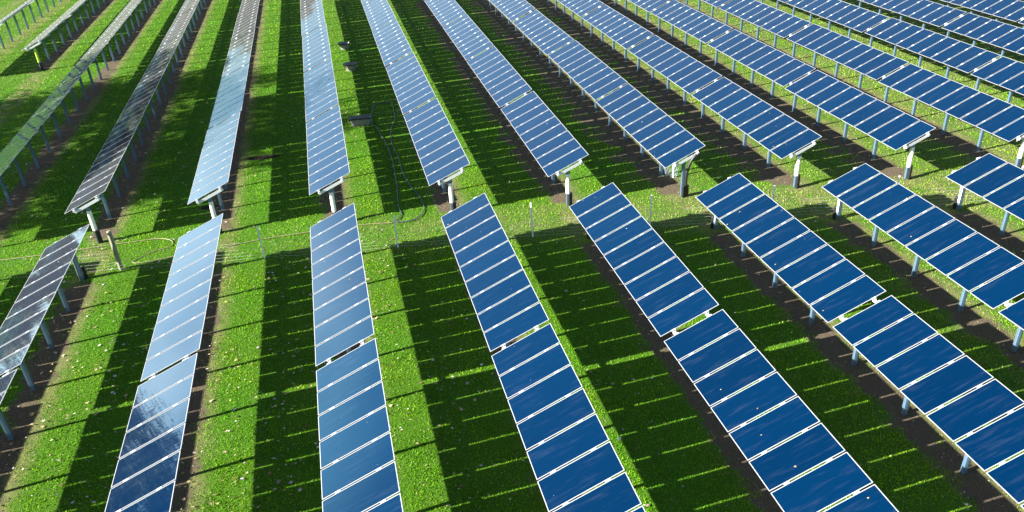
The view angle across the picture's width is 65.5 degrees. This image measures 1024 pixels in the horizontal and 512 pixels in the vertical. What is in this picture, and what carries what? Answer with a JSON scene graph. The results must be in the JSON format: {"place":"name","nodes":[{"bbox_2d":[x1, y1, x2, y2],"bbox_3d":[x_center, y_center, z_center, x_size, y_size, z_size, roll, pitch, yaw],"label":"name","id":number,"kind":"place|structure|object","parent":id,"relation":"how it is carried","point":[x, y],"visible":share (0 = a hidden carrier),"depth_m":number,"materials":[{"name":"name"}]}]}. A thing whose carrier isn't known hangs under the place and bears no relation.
{"place":"outdoors","nodes":[
{"label":"outdoors","id":0,"kind":"place"},
{"bbox_2d":[0,0,1023,511],"bbox_3d":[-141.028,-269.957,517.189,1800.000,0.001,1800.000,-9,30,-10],"label":"ground","id":1,"kind":"structure","parent":0,"point":[924,436],"depth_m":31.36,"materials":[{"name":"green plant"}]},
{"bbox_2d":[0,369,17,440],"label":"solar table","id":2,"kind":"object","parent":1,"relation":"on","point":[6,380],"visible":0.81,"depth_m":22.81,"materials":[{"name":"glass"}]},
{"bbox_2d":[0,0,32,48],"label":"solar table","id":3,"kind":"object","parent":1,"relation":"on","point":[13,13],"visible":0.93,"depth_m":69.21,"materials":[{"name":"metal"}]},
{"bbox_2d":[0,127,38,205],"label":"solar table","id":4,"kind":"object","parent":1,"relation":"on","point":[10,152],"visible":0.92,"depth_m":39.40,"materials":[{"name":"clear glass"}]},
{"bbox_2d":[19,0,54,22],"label":"solar table","id":5,"kind":"object","parent":1,"relation":"on","point":[32,14],"visible":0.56,"depth_m":75.58,"materials":[{"name":"metal"}]},
{"bbox_2d":[0,224,89,390],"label":"solar table","id":6,"kind":"object","parent":1,"relation":"on","point":[24,319],"visible":0.89,"depth_m":27.02,"materials":[{"name":"metal"}]},
{"bbox_2d":[81,265,87,278],"bbox_3d":[-17.100,0.691,31.873,0.138,0.656,0.149,-9,30,-10],"label":"cable conduit","id":7,"kind":"object","parent":6,"relation":"attached to","point":[84,272],"visible":1,"depth_m":31.81,"materials":[{"name":"black plastic"}]},
{"bbox_2d":[9,75,81,168],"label":"solar table","id":8,"kind":"object","parent":1,"relation":"on","point":[44,111],"visible":0.83,"depth_m":44.72,"materials":[{"name":"glass"}]},
{"bbox_2d":[21,11,72,69],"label":"solar table","id":9,"kind":"object","parent":1,"relation":"on","point":[46,32],"visible":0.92,"depth_m":61.98,"materials":[{"name":"glass"}]},
{"bbox_2d":[34,49,40,61],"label":"post cover","id":10,"kind":"object","parent":9,"relation":"attached to","point":[36,54],"visible":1,"depth_m":59.09,"materials":[{"name":"plastic"}]},
{"bbox_2d":[56,0,90,39],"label":"solar table","id":11,"kind":"object","parent":1,"relation":"on","point":[76,6],"visible":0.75,"depth_m":69.54,"materials":[{"name":"metal"}]},
{"bbox_2d":[55,38,110,111],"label":"solar table","id":12,"kind":"object","parent":1,"relation":"on","point":[87,59],"visible":0.88,"depth_m":52.84,"materials":[{"name":"metal"}]},
{"bbox_2d":[90,0,105,15],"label":"solar table","id":13,"kind":"object","parent":1,"relation":"on","point":[98,6],"visible":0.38,"depth_m":75.83,"materials":[{"name":"metal"}]},
{"bbox_2d":[65,119,140,241],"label":"solar table","id":14,"kind":"object","parent":1,"relation":"on","point":[100,174],"visible":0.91,"depth_m":36.74,"materials":[{"name":"metal"}]},
{"bbox_2d":[86,210,96,230],"bbox_3d":[-18.033,-1.528,34.164,0.190,0.920,0.194,-9,30,-10],"label":"post cover","id":15,"kind":"object","parent":14,"relation":"attached to","point":[92,221],"visible":1,"depth_m":34.09,"materials":[{"name":"white plastic"}]},
{"bbox_2d":[94,231,100,243],"bbox_3d":[-17.936,-0.775,34.467,0.113,0.706,0.117,-9,30,-10],"label":"cable conduit","id":16,"kind":"object","parent":14,"relation":"attached to","point":[97,236],"visible":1,"depth_m":34.40,"materials":[{"name":"black plastic"}]},
{"bbox_2d":[96,229,102,242],"bbox_3d":[-17.860,-0.838,34.529,0.113,0.746,0.117,-9,30,-10],"label":"cable conduit","id":17,"kind":"object","parent":14,"relation":"attached to","point":[99,234],"visible":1,"depth_m":34.46,"materials":[{"name":"black plastic"}]},
{"bbox_2d":[88,11,132,70],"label":"solar table","id":18,"kind":"object","parent":1,"relation":"on","point":[111,30],"visible":0.87,"depth_m":61.05,"materials":[{"name":"metal"}]},
{"bbox_2d":[114,0,143,38],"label":"solar table","id":19,"kind":"object","parent":1,"relation":"on","point":[131,6],"visible":0.89,"depth_m":68.53,"materials":[{"name":"glass"}]},
{"bbox_2d":[109,69,164,160],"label":"solar table","id":20,"kind":"object","parent":1,"relation":"on","point":[135,108],"visible":0.9,"depth_m":45.05,"materials":[{"name":"glass"}]},
{"bbox_2d":[143,0,155,14],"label":"solar table","id":21,"kind":"object","parent":1,"relation":"on","point":[149,4],"visible":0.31,"depth_m":74.90,"materials":[{"name":"metal"}]},
{"bbox_2d":[105,353,197,511],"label":"solar table","id":22,"kind":"object","parent":1,"relation":"on","point":[149,490],"visible":0.96,"depth_m":20.35,"materials":[{"name":"glass"}]},
{"bbox_2d":[139,34,182,105],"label":"solar table","id":23,"kind":"object","parent":1,"relation":"on","point":[161,59],"visible":0.83,"depth_m":53.25,"materials":[{"name":"glass"}]},
{"bbox_2d":[160,6,196,65],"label":"solar table","id":24,"kind":"object","parent":1,"relation":"on","point":[178,27],"visible":0.88,"depth_m":61.34,"materials":[{"name":"glass"}]},
{"bbox_2d":[140,213,222,381],"bbox_3d":[-11.060,1.783,27.707,1.851,2.604,9.575,-9,30,-10],"label":"solar table","id":25,"kind":"object","parent":1,"relation":"on","point":[187,290],"visible":0.98,"depth_m":26.39,"materials":[{"name":"glass"}]},
{"bbox_2d":[176,0,200,34],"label":"solar table","id":26,"kind":"object","parent":1,"relation":"on","point":[188,5],"visible":0.76,"depth_m":68.39,"materials":[{"name":"metal"}]},
{"bbox_2d":[0,222,392,262],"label":"water hose","id":27,"kind":"object","parent":1,"relation":"on","point":[172,244],"visible":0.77,"depth_m":33.98,"materials":[{"name":"beige rubber"}]},
{"bbox_2d":[200,0,207,10],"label":"solar table","id":28,"kind":"object","parent":1,"relation":"on","point":[202,5],"visible":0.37,"depth_m":74.97,"materials":[{"name":"metal"}]},
{"bbox_2d":[187,112,239,209],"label":"solar table","id":29,"kind":"object","parent":1,"relation":"on","point":[214,163],"visible":0.92,"depth_m":36.87,"materials":[{"name":"metal"}]},
{"bbox_2d":[208,201,216,217],"bbox_3d":[-12.912,-1.942,34.367,0.190,0.920,0.194,-9,30,-10],"label":"post cover","id":30,"kind":"object","parent":29,"relation":"attached to","point":[212,208],"visible":0.66,"depth_m":34.25,"materials":[{"name":"white plastic"}]},
{"bbox_2d":[208,64,248,153],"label":"solar table","id":31,"kind":"object","parent":1,"relation":"on","point":[229,98],"visible":0.8,"depth_m":45.32,"materials":[{"name":"glass"}]},
{"bbox_2d":[222,29,254,77],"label":"solar table","id":32,"kind":"object","parent":1,"relation":"on","point":[239,53],"visible":0.87,"depth_m":53.47,"materials":[{"name":"glass"}]},
{"bbox_2d":[231,2,258,40],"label":"solar table","id":33,"kind":"object","parent":1,"relation":"on","point":[246,21],"visible":0.8,"depth_m":61.55,"materials":[{"name":"metal"}]},
{"bbox_2d":[239,0,259,28],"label":"solar table","id":34,"kind":"object","parent":1,"relation":"on","point":[245,4],"visible":0.53,"depth_m":67.47,"materials":[{"name":"metal"}]},
{"bbox_2d":[300,0,315,8],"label":"solar table","id":35,"kind":"object","parent":1,"relation":"on","point":[303,3],"visible":0.45,"depth_m":67.24,"materials":[{"name":"glass"}]},
{"bbox_2d":[300,0,324,35],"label":"solar table","id":36,"kind":"object","parent":1,"relation":"on","point":[312,16],"visible":0.86,"depth_m":61.75,"materials":[{"name":"glass"}]},
{"bbox_2d":[302,23,330,71],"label":"solar table","id":37,"kind":"object","parent":1,"relation":"on","point":[316,47],"visible":0.84,"depth_m":53.67,"materials":[{"name":"metal"}]},
{"bbox_2d":[304,58,338,121],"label":"solar table","id":38,"kind":"object","parent":1,"relation":"on","point":[320,86],"visible":0.87,"depth_m":45.52,"materials":[{"name":"glass"}]},
{"bbox_2d":[306,105,349,213],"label":"solar table","id":39,"kind":"object","parent":1,"relation":"on","point":[328,163],"visible":0.94,"depth_m":37.16,"materials":[{"name":"metal"}]},
{"bbox_2d":[329,192,335,211],"bbox_3d":[-7.791,-2.357,34.569,0.190,0.920,0.194,-9,30,-10],"label":"post cover","id":40,"kind":"object","parent":39,"relation":"attached to","point":[332,201],"visible":1,"depth_m":34.50,"materials":[{"name":"white plastic"}]},
{"bbox_2d":[310,203,374,365],"bbox_3d":[-5.966,1.363,27.900,1.853,2.604,9.575,-9,30,-10],"label":"solar table","id":41,"kind":"object","parent":1,"relation":"on","point":[340,277],"visible":0.97,"depth_m":26.58,"materials":[{"name":"glass"}]},
{"bbox_2d":[338,41,349,49],"bbox_3d":[-12.738,-15.966,60.477,0.940,0.472,0.800,-4,30,-2],"label":"feed tub","id":42,"kind":"object","parent":1,"relation":"on","point":[343,45],"visible":1,"depth_m":60.33,"materials":[{"name":"black plastic"}]},
{"bbox_2d":[343,61,356,70],"bbox_3d":[-11.245,-13.176,55.437,0.980,0.492,0.840,-4,30,0],"label":"feed tub","id":43,"kind":"object","parent":1,"relation":"on","point":[349,66],"visible":1,"depth_m":55.28,"materials":[{"name":"black plastic"}]},
{"bbox_2d":[316,338,403,511],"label":"solar table","id":44,"kind":"object","parent":1,"relation":"on","point":[359,480],"visible":1,"depth_m":20.20,"materials":[{"name":"glass"}]},
{"bbox_2d":[348,114,371,125],"bbox_3d":[-8.707,-7.795,45.830,1.320,0.452,0.640,-6,30,-4],"label":"water trough","id":45,"kind":"object","parent":1,"relation":"on","point":[359,120],"visible":1,"depth_m":45.67,"materials":[{"name":"black plastic"}]},
{"bbox_2d":[363,0,395,31],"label":"solar table","id":46,"kind":"object","parent":1,"relation":"on","point":[379,13],"visible":0.86,"depth_m":61.73,"materials":[{"name":"glass"}]},
{"bbox_2d":[372,19,411,65],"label":"solar table","id":47,"kind":"object","parent":1,"relation":"on","point":[392,43],"visible":0.86,"depth_m":53.86,"materials":[{"name":"glass"}]},
{"bbox_2d":[371,102,424,221],"bbox_3d":[-6.283,-5.482,41.893,1.648,0.043,16.656,-9,30,-10],"label":"water hose","id":48,"kind":"object","parent":1,"relation":"on","point":[400,166],"visible":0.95,"depth_m":39.79,"materials":[{"name":"rubber"}]},
{"bbox_2d":[386,52,435,114],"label":"solar table","id":49,"kind":"object","parent":1,"relation":"on","point":[412,88],"visible":0.89,"depth_m":45.73,"materials":[{"name":"glass"}]},
{"bbox_2d":[404,98,469,210],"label":"solar table","id":50,"kind":"object","parent":1,"relation":"on","point":[429,141],"visible":0.95,"depth_m":37.38,"materials":[{"name":"glass"}]},
{"bbox_2d":[448,183,453,202],"bbox_3d":[-2.670,-2.772,34.771,0.190,0.920,0.194,-9,30,-10],"label":"post cover","id":51,"kind":"object","parent":50,"relation":"attached to","point":[451,197],"visible":1,"depth_m":34.70,"materials":[{"name":"white plastic"}]},
{"bbox_2d":[425,0,465,26],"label":"solar table","id":52,"kind":"object","parent":1,"relation":"on","point":[444,12],"visible":0.81,"depth_m":61.54,"materials":[{"name":"glass"}]},
{"bbox_2d":[443,14,492,81],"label":"solar table","id":53,"kind":"object","parent":1,"relation":"on","point":[468,37],"visible":0.79,"depth_m":54.09,"materials":[{"name":"glass"}]},
{"bbox_2d":[441,193,548,351],"bbox_3d":[-0.815,0.957,28.113,1.854,2.602,9.575,-9,30,-10],"label":"solar table","id":54,"kind":"object","parent":1,"relation":"on","point":[489,269],"visible":1,"depth_m":26.81,"materials":[{"name":"glass"}]},
{"bbox_2d":[467,46,531,132],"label":"solar table","id":55,"kind":"object","parent":1,"relation":"on","point":[503,82],"visible":0.88,"depth_m":45.91,"materials":[{"name":"glass"}]},
{"bbox_2d":[0,0,1017,511],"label":"fallen leaves","id":56,"kind":"object","parent":1,"relation":"on","point":[258,346],"visible":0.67,"depth_m":26.51,"materials":[{"name":"plant"}]},
{"bbox_2d":[489,0,534,40],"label":"solar table","id":57,"kind":"object","parent":1,"relation":"on","point":[511,10],"visible":0.81,"depth_m":61.18,"materials":[{"name":"glass"}]},
{"bbox_2d":[3,166,1023,277],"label":"wire fence","id":58,"kind":"object","parent":1,"relation":"on","point":[114,249],"visible":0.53,"depth_m":32.47,"materials":[{"name":"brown metal"}]},
{"bbox_2d":[513,10,573,76],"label":"solar table","id":59,"kind":"object","parent":1,"relation":"on","point":[544,34],"visible":0.87,"depth_m":54.26,"materials":[{"name":"glass"}]},
{"bbox_2d":[501,91,588,205],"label":"solar table","id":60,"kind":"object","parent":1,"relation":"on","point":[526,120],"visible":0.91,"depth_m":37.60,"materials":[{"name":"glass"}]},
{"bbox_2d":[565,174,569,193],"bbox_3d":[2.451,-3.186,34.973,0.190,0.920,0.194,-9,30,-10],"label":"post cover","id":61,"kind":"object","parent":60,"relation":"attached to","point":[567,176],"visible":1,"depth_m":34.89,"materials":[{"name":"white plastic"}]},
{"bbox_2d":[568,194,570,205],"bbox_3d":[2.548,-2.434,35.276,0.113,0.706,0.117,-9,30,-10],"label":"cable conduit","id":62,"kind":"object","parent":60,"relation":"attached to","point":[569,199],"visible":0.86,"depth_m":35.21,"materials":[{"name":"black plastic"}]},
{"bbox_2d":[491,323,645,511],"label":"solar table","id":63,"kind":"object","parent":1,"relation":"on","point":[574,461],"visible":1,"depth_m":20.02,"materials":[{"name":"glass"}]},
{"bbox_2d":[557,0,603,36],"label":"solar table","id":64,"kind":"object","parent":1,"relation":"on","point":[580,8],"visible":0.9,"depth_m":60.80,"materials":[{"name":"glass"}]},
{"bbox_2d":[548,40,627,125],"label":"solar table","id":65,"kind":"object","parent":1,"relation":"on","point":[574,60],"visible":0.88,"depth_m":46.14,"materials":[{"name":"glass"}]},
{"bbox_2d":[582,4,652,70],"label":"solar table","id":66,"kind":"object","parent":1,"relation":"on","point":[627,34],"visible":0.89,"depth_m":54.49,"materials":[{"name":"glass"}]},
{"bbox_2d":[569,182,718,336],"bbox_3d":[4.291,0.525,28.302,1.854,2.604,9.575,-9,30,-10],"label":"solar table","id":67,"kind":"object","parent":1,"relation":"on","point":[638,256],"visible":0.91,"depth_m":27.01,"materials":[{"name":"glass"}]},
{"bbox_2d":[625,0,669,31],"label":"solar table","id":68,"kind":"object","parent":1,"relation":"on","point":[648,6],"visible":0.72,"depth_m":60.60,"materials":[{"name":"glass"}]},
{"bbox_2d":[596,83,704,196],"bbox_3d":[6.494,-5.742,39.025,1.853,2.605,9.575,-10,31,-10],"label":"solar table","id":69,"kind":"object","parent":1,"relation":"on","point":[664,141],"visible":0.91,"depth_m":37.78,"materials":[{"name":"glass"}]},
{"bbox_2d":[684,152,699,196],"bbox_3d":[7.952,-3.551,35.181,0.667,2.193,0.172,-7,30,-6],"label":"corrugated hose","id":70,"kind":"object","parent":69,"relation":"attached to","point":[687,171],"visible":1,"depth_m":34.99,"materials":[{"name":"black plastic"}]},
{"bbox_2d":[628,35,721,118],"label":"solar table","id":71,"kind":"object","parent":1,"relation":"on","point":[689,74],"visible":0.95,"depth_m":46.31,"materials":[{"name":"glass"}]},
{"bbox_2d":[651,0,732,65],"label":"solar table","id":72,"kind":"object","parent":1,"relation":"on","point":[706,29],"visible":0.94,"depth_m":54.65,"materials":[{"name":"glass"}]},
{"bbox_2d":[686,0,729,24],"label":"solar table","id":73,"kind":"object","parent":1,"relation":"on","point":[716,3],"visible":0.73,"depth_m":60.47,"materials":[{"name":"glass"}]},
{"bbox_2d":[691,77,821,187],"bbox_3d":[11.645,-6.154,39.241,1.854,2.604,9.575,-10,30,-10],"label":"solar table","id":74,"kind":"object","parent":1,"relation":"on","point":[755,105],"visible":0.92,"depth_m":38.08,"materials":[{"name":"glass"}]},
{"bbox_2d":[794,156,800,175],"bbox_3d":[12.693,-4.015,35.378,0.190,0.920,0.194,-9,30,-10],"label":"post cover","id":75,"kind":"object","parent":74,"relation":"attached to","point":[797,166],"visible":1,"depth_m":35.32,"materials":[{"name":"white plastic"}]},
{"bbox_2d":[707,29,815,111],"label":"solar table","id":76,"kind":"object","parent":1,"relation":"on","point":[778,67],"visible":0.89,"depth_m":46.49,"materials":[{"name":"glass"}]},
{"bbox_2d":[719,0,810,57],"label":"solar table","id":77,"kind":"object","parent":1,"relation":"on","point":[764,18],"visible":0.92,"depth_m":54.71,"materials":[{"name":"glass"}]},
{"bbox_2d":[761,0,795,15],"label":"solar table","id":78,"kind":"object","parent":1,"relation":"on","point":[784,1],"visible":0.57,"depth_m":60.40,"materials":[{"name":"metal"}]},
{"bbox_2d":[664,309,898,511],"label":"solar table","id":79,"kind":"object","parent":1,"relation":"on","point":[831,481],"visible":0.94,"depth_m":19.84,"materials":[{"name":"glass"}]},
{"bbox_2d":[696,173,885,324],"bbox_3d":[9.404,0.126,28.511,1.855,2.602,9.575,-10,30,-10],"label":"solar table","id":80,"kind":"object","parent":1,"relation":"on","point":[784,244],"visible":0.91,"depth_m":27.25,"materials":[{"name":"glass"}]},
{"bbox_2d":[710,216,713,228],"bbox_3d":[8.272,-1.344,32.841,0.138,0.656,0.149,-9,30,-10],"label":"cable conduit","id":81,"kind":"object","parent":80,"relation":"attached to","point":[712,221],"visible":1,"depth_m":32.75,"materials":[{"name":"black plastic"}]},
{"bbox_2d":[786,0,888,46],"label":"solar table","id":82,"kind":"object","parent":1,"relation":"on","point":[857,19],"visible":0.94,"depth_m":54.58,"materials":[{"name":"glass"}]},
{"bbox_2d":[787,24,908,102],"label":"solar table","id":83,"kind":"object","parent":1,"relation":"on","point":[870,60],"visible":0.94,"depth_m":46.70,"materials":[{"name":"glass"}]},
{"bbox_2d":[785,70,934,178],"bbox_3d":[16.733,-6.563,39.437,1.852,2.604,9.575,-10,30,-10],"label":"solar table","id":84,"kind":"object","parent":1,"relation":"on","point":[876,122],"visible":0.92,"depth_m":38.29,"materials":[{"name":"glass"}]},
{"bbox_2d":[907,167,911,179],"bbox_3d":[17.911,-3.678,35.883,0.113,0.706,0.117,-9,30,-10],"label":"cable conduit","id":85,"kind":"object","parent":84,"relation":"attached to","point":[909,173],"visible":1,"depth_m":35.82,"materials":[{"name":"black plastic"}]},
{"bbox_2d":[906,147,914,166],"bbox_3d":[17.814,-4.430,35.580,0.190,0.920,0.194,-9,30,-10],"label":"post cover","id":86,"kind":"object","parent":84,"relation":"attached to","point":[910,157],"visible":1,"depth_m":35.52,"materials":[{"name":"white plastic"}]},
{"bbox_2d":[860,0,965,36],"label":"solar table","id":87,"kind":"object","parent":1,"relation":"on","point":[932,13],"visible":0.84,"depth_m":54.30,"materials":[{"name":"glass"}]},
{"bbox_2d":[822,163,1023,311],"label":"solar table","id":88,"kind":"object","parent":1,"relation":"on","point":[932,232],"visible":0.95,"depth_m":27.64,"materials":[{"name":"glass"}]},
{"bbox_2d":[832,206,836,218],"bbox_3d":[13.393,-1.758,33.043,0.138,0.656,0.149,-9,30,-10],"label":"cable conduit","id":89,"kind":"object","parent":88,"relation":"attached to","point":[834,213],"visible":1,"depth_m":32.98,"materials":[{"name":"black plastic"}]},
{"bbox_2d":[833,295,1023,508],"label":"solar table","id":90,"kind":"object","parent":1,"relation":"on","point":[971,414],"visible":0.91,"depth_m":20.80,"materials":[{"name":"glass"}]},
{"bbox_2d":[865,18,1000,89],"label":"solar table","id":91,"kind":"object","parent":1,"relation":"on","point":[949,56],"visible":0.92,"depth_m":46.90,"materials":[{"name":"glass"}]},
{"bbox_2d":[878,63,1023,166],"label":"solar table","id":92,"kind":"object","parent":1,"relation":"on","point":[917,75],"visible":0.92,"depth_m":38.84,"materials":[{"name":"glass"}]},
{"bbox_2d":[1017,139,1023,158],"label":"post cover","id":93,"kind":"object","parent":92,"relation":"attached to","point":[1021,152],"visible":1,"depth_m":35.77,"materials":[{"name":"white plastic"}]},
{"bbox_2d":[942,13,1023,57],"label":"solar table","id":94,"kind":"object","parent":1,"relation":"on","point":[973,22],"visible":0.9,"depth_m":49.02,"materials":[{"name":"glass"}]},
{"bbox_2d":[942,0,1023,37],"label":"solar table","id":95,"kind":"object","parent":1,"relation":"on","point":[1002,9],"visible":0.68,"depth_m":54.18,"materials":[{"name":"glass"}]},
{"bbox_2d":[946,153,1023,235],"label":"solar table","id":96,"kind":"object","parent":1,"relation":"on","point":[1008,196],"visible":0.91,"depth_m":31.08,"materials":[{"name":"glass"}]},
{"bbox_2d":[952,196,957,208],"bbox_3d":[18.514,-2.173,33.245,0.138,0.656,0.149,-9,30,-10],"label":"cable conduit","id":97,"kind":"object","parent":96,"relation":"attached to","point":[955,202],"visible":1,"depth_m":33.18,"materials":[{"name":"black plastic"}]},
{"bbox_2d":[957,186,963,202],"bbox_3d":[18.523,-2.769,32.780,0.012,1.250,0.116,-9,30,-10],"label":"post cover","id":98,"kind":"object","parent":96,"relation":"attached to","point":[960,194],"visible":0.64,"depth_m":32.90,"materials":[{"name":"white plastic"}]},
{"bbox_2d":[970,56,1023,108],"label":"solar table","id":99,"kind":"object","parent":1,"relation":"on","point":[1010,71],"visible":0.97,"depth_m":42.17,"materials":[{"name":"glass"}]},
{"bbox_2d":[998,298,1023,351],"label":"solar table","id":100,"kind":"object","parent":1,"relation":"on","point":[1013,313],"visible":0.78,"depth_m":23.99,"materials":[{"name":"glass"}]},
{"bbox_2d":[0,32,1023,511],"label":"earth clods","id":101,"kind":"object","parent":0,"point":[608,278],"visible":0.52,"depth_m":27.17,"materials":[{"name":"brown soil"}]}
]}

